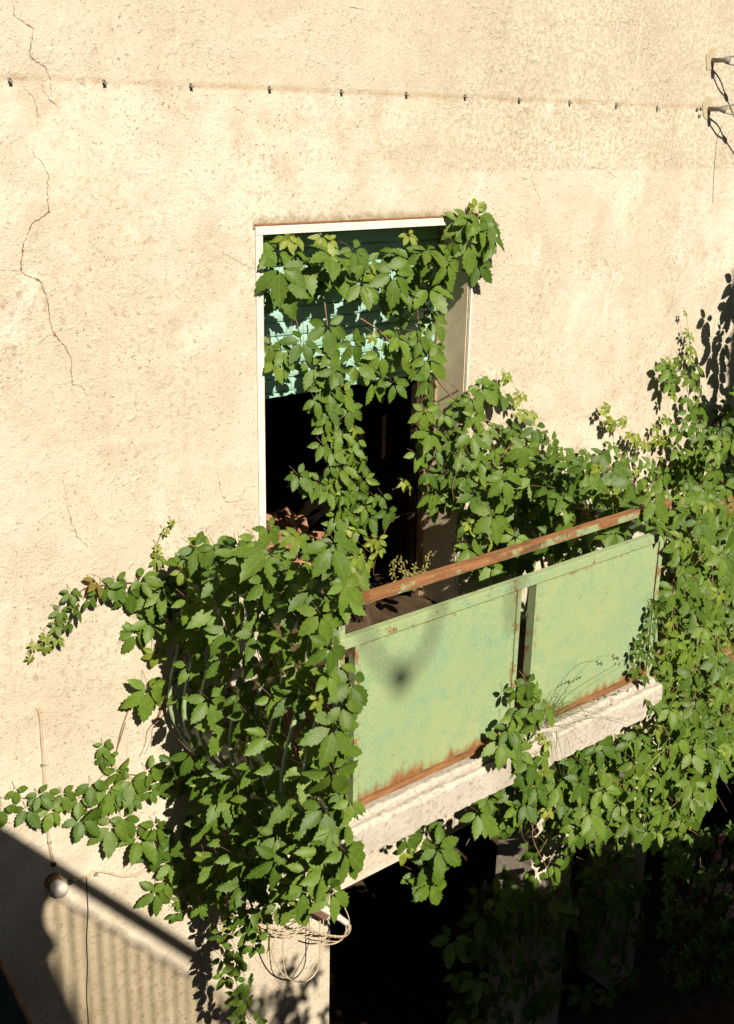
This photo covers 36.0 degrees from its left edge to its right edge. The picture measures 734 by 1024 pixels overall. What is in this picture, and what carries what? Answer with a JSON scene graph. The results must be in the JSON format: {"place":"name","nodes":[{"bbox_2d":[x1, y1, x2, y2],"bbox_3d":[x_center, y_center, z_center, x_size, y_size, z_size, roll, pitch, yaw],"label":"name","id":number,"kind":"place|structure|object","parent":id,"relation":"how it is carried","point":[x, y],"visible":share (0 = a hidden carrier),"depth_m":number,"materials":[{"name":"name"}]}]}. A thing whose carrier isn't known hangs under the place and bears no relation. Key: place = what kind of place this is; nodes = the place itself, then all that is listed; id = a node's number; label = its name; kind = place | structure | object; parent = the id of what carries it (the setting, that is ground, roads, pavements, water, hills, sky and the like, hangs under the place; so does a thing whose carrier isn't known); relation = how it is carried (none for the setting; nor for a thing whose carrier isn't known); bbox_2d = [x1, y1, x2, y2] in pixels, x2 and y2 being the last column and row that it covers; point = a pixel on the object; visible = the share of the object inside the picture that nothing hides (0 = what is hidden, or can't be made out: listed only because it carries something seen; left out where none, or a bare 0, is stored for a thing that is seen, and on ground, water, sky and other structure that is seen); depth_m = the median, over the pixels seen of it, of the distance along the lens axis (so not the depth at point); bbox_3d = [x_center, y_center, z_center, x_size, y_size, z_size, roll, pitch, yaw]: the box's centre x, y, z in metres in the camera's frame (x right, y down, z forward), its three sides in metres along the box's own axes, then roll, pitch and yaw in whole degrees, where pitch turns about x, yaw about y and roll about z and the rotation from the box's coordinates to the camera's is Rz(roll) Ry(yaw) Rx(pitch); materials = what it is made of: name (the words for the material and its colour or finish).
{"place":"outdoors","nodes":[
{"label":"outdoors","id":0,"kind":"place"},
{"bbox_2d":[329,738,733,1023],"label":"ground","id":1,"kind":"structure","parent":0,"point":[387,964],"depth_m":10.37,"materials":[{"name":"soil"}]},
{"bbox_2d":[0,0,733,1023],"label":"house","id":2,"kind":"structure","parent":1,"relation":"on","point":[150,198],"depth_m":5.89,"materials":[{"name":"paint"}]},
{"bbox_2d":[0,959,31,1023],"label":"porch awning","id":3,"kind":"object","parent":2,"relation":"attached to","point":[12,1009],"visible":1,"depth_m":5.32,"materials":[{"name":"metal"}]},
{"bbox_2d":[32,704,54,862],"bbox_3d":[-1.599,1.364,5.629,0.064,0.919,0.019,-14,24,-38],"label":"lamp cable","id":4,"kind":"object","parent":2,"relation":"attached to","point":[39,709],"visible":0.83,"depth_m":5.57,"materials":[{"name":"plastic"}]},
{"bbox_2d":[44,862,72,897],"bbox_3d":[-1.554,1.880,5.780,0.149,0.174,0.125,-14,24,-38],"label":"wall lamp","id":5,"kind":"object","parent":2,"relation":"attached to","point":[55,884],"visible":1,"depth_m":5.75,"materials":[{"name":"white glass"}]},
{"bbox_2d":[86,878,88,1023],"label":"drop wire","id":6,"kind":"object","parent":2,"relation":"attached to","point":[86,950],"visible":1,"depth_m":6.07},
{"bbox_2d":[0,708,200,832],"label":"virginia creeper","id":7,"kind":"object","parent":2,"relation":"attached to","point":[116,795],"visible":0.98,"depth_m":5.81,"materials":[{"name":"green plant"}]},
{"bbox_2d":[24,567,186,662],"bbox_3d":[-1.249,0.460,5.566,0.946,0.366,0.173,-14,24,-38],"label":"virginia creeper","id":8,"kind":"object","parent":2,"relation":"attached to","point":[116,592],"visible":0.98,"depth_m":5.51,"materials":[{"name":"green plant"}]},
{"bbox_2d":[73,866,149,882],"bbox_3d":[-1.302,1.921,6.092,0.602,0.142,0.019,-14,24,-38],"label":"looped wall cable","id":9,"kind":"object","parent":2,"relation":"attached to","point":[95,872],"visible":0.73,"depth_m":6.01,"materials":[{"name":"plastic"}]},
{"bbox_2d":[61,797,211,916],"bbox_3d":[-1.205,1.808,6.067,0.855,0.879,0.200,-14,24,-38],"label":"virginia creeper","id":10,"kind":"object","parent":2,"relation":"attached to","point":[178,877],"visible":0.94,"depth_m":6.09,"materials":[{"name":"green plant"}]},
{"bbox_2d":[142,516,174,601],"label":"virginia creeper","id":11,"kind":"object","parent":2,"relation":"attached to","point":[156,556],"visible":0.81,"depth_m":5.67,"materials":[{"name":"green plant"}]},
{"bbox_2d":[119,517,369,919],"bbox_3d":[-0.511,0.990,5.455,0.799,2.352,1.674,-14,24,-38],"label":"virginia creeper","id":12,"kind":"object","parent":2,"relation":"attached to","point":[252,568],"visible":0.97,"depth_m":5.13,"materials":[{"name":"green plant"}]},
{"bbox_2d":[165,854,348,1023],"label":"virginia creeper","id":13,"kind":"object","parent":2,"relation":"attached to","point":[250,929],"visible":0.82,"depth_m":6.02,"materials":[{"name":"green plant"}]},
{"bbox_2d":[258,908,349,982],"bbox_3d":[-0.420,2.580,6.874,0.782,0.706,0.106,-14,24,-38],"label":"cable coil","id":14,"kind":"object","parent":2,"relation":"hanging from","point":[296,932],"visible":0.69,"depth_m":6.85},
{"bbox_2d":[294,898,350,937],"bbox_3d":[-0.277,2.469,6.853,0.436,0.414,0.086,-14,24,-38],"label":"conduit pipe","id":15,"kind":"object","parent":2,"relation":"attached to","point":[324,914],"visible":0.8,"depth_m":6.84,"materials":[{"name":"white paint"}]},
{"bbox_2d":[266,507,380,655],"bbox_3d":[-0.486,0.355,7.029,1.200,0.675,1.000,-14,24,-38],"label":"rubble heap","id":16,"kind":"object","parent":2,"relation":"on","point":[285,517],"visible":0.15,"depth_m":7.03,"materials":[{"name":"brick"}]},
{"bbox_2d":[263,225,442,467],"bbox_3d":[-0.139,-0.887,6.498,1.471,1.581,0.050,-14,24,-38],"label":"roller shutter","id":17,"kind":"object","parent":2,"relation":"attached to","point":[278,325],"visible":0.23,"depth_m":6.41,"materials":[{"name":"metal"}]},
{"bbox_2d":[255,230,459,404],"bbox_3d":[0.133,-0.998,6.389,1.915,1.273,0.428,-14,24,-38],"label":"virginia creeper","id":18,"kind":"object","parent":2,"relation":"attached to","point":[296,279],"visible":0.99,"depth_m":6.09,"materials":[{"name":"green plant"}]},
{"bbox_2d":[284,365,419,574],"bbox_3d":[-0.021,-0.193,6.474,1.096,1.370,0.218,-14,24,-38],"label":"virginia creeper","id":19,"kind":"object","parent":18,"relation":"hanging from","point":[327,403],"visible":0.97,"depth_m":6.31,"materials":[{"name":"green plant"}]},
{"bbox_2d":[389,551,434,591],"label":"dry weed","id":20,"kind":"object","parent":2,"relation":"on","point":[404,570],"visible":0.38,"depth_m":6.18,"materials":[{"name":"green plant"}]},
{"bbox_2d":[168,483,671,812],"bbox_3d":[0.338,0.587,6.159,2.612,1.263,1.333,-14,24,-38],"label":"balcony railing","id":21,"kind":"object","parent":2,"relation":"on","point":[437,681],"visible":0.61,"depth_m":5.52,"materials":[{"name":"green metal"}]},
{"bbox_2d":[392,812,515,904],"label":"virginia creeper","id":22,"kind":"object","parent":2,"relation":"attached to","point":[431,878],"visible":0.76,"depth_m":5.76,"materials":[{"name":"green plant"}]},
{"bbox_2d":[411,198,504,287],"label":"virginia creeper","id":23,"kind":"object","parent":2,"relation":"attached to","point":[483,250],"visible":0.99,"depth_m":6.37,"materials":[{"name":"green plant"}]},
{"bbox_2d":[480,671,554,827],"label":"virginia creeper","id":24,"kind":"object","parent":2,"relation":"attached to","point":[515,740],"visible":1,"depth_m":5.75,"materials":[{"name":"green plant"}]},
{"bbox_2d":[429,828,651,1023],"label":"virginia creeper","id":25,"kind":"object","parent":2,"relation":"attached to","point":[531,907],"visible":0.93,"depth_m":8.60,"materials":[{"name":"green plant"}]},
{"bbox_2d":[403,368,679,592],"bbox_3d":[1.271,-0.240,7.407,2.784,1.559,1.523,-44,48,-64],"label":"virginia creeper","id":26,"kind":"object","parent":2,"relation":"attached to","point":[525,502],"visible":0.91,"depth_m":6.66,"materials":[{"name":"green plant"}]},
{"bbox_2d":[522,650,650,785],"bbox_3d":[1.123,1.109,6.014,1.030,0.724,0.101,-14,24,-37],"label":"grass tuft","id":27,"kind":"object","parent":2,"relation":"attached to","point":[556,703],"visible":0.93,"depth_m":5.94,"materials":[{"name":"green plant"}]},
{"bbox_2d":[458,712,728,883],"bbox_3d":[1.711,1.968,7.601,4.095,2.186,1.267,-14,24,-38],"label":"virginia creeper","id":28,"kind":"object","parent":2,"relation":"attached to","point":[600,795],"visible":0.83,"depth_m":6.86,"materials":[{"name":"green plant"}]},
{"bbox_2d":[628,479,733,792],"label":"virginia creeper","id":29,"kind":"object","parent":2,"relation":"attached to","point":[676,652],"visible":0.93,"depth_m":7.01,"materials":[{"name":"green plant"}]},
{"bbox_2d":[651,308,733,783],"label":"virginia creeper","id":30,"kind":"object","parent":2,"relation":"attached to","point":[698,462],"visible":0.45,"depth_m":8.27,"materials":[{"name":"green plant"}]},
{"bbox_2d":[703,96,733,118],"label":"wire anchor","id":31,"kind":"object","parent":2,"relation":"attached to","point":[708,108],"visible":1,"depth_m":7.60,"materials":[{"name":"metal"}]},
{"bbox_2d":[706,47,733,70],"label":"wire anchor","id":32,"kind":"object","parent":2,"relation":"attached to","point":[711,59],"visible":1,"depth_m":7.50,"materials":[{"name":"metal"}]},
{"bbox_2d":[654,820,733,994],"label":"ivy","id":33,"kind":"object","parent":1,"relation":"on","point":[686,867],"visible":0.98,"depth_m":9.17,"materials":[{"name":"green plant"}]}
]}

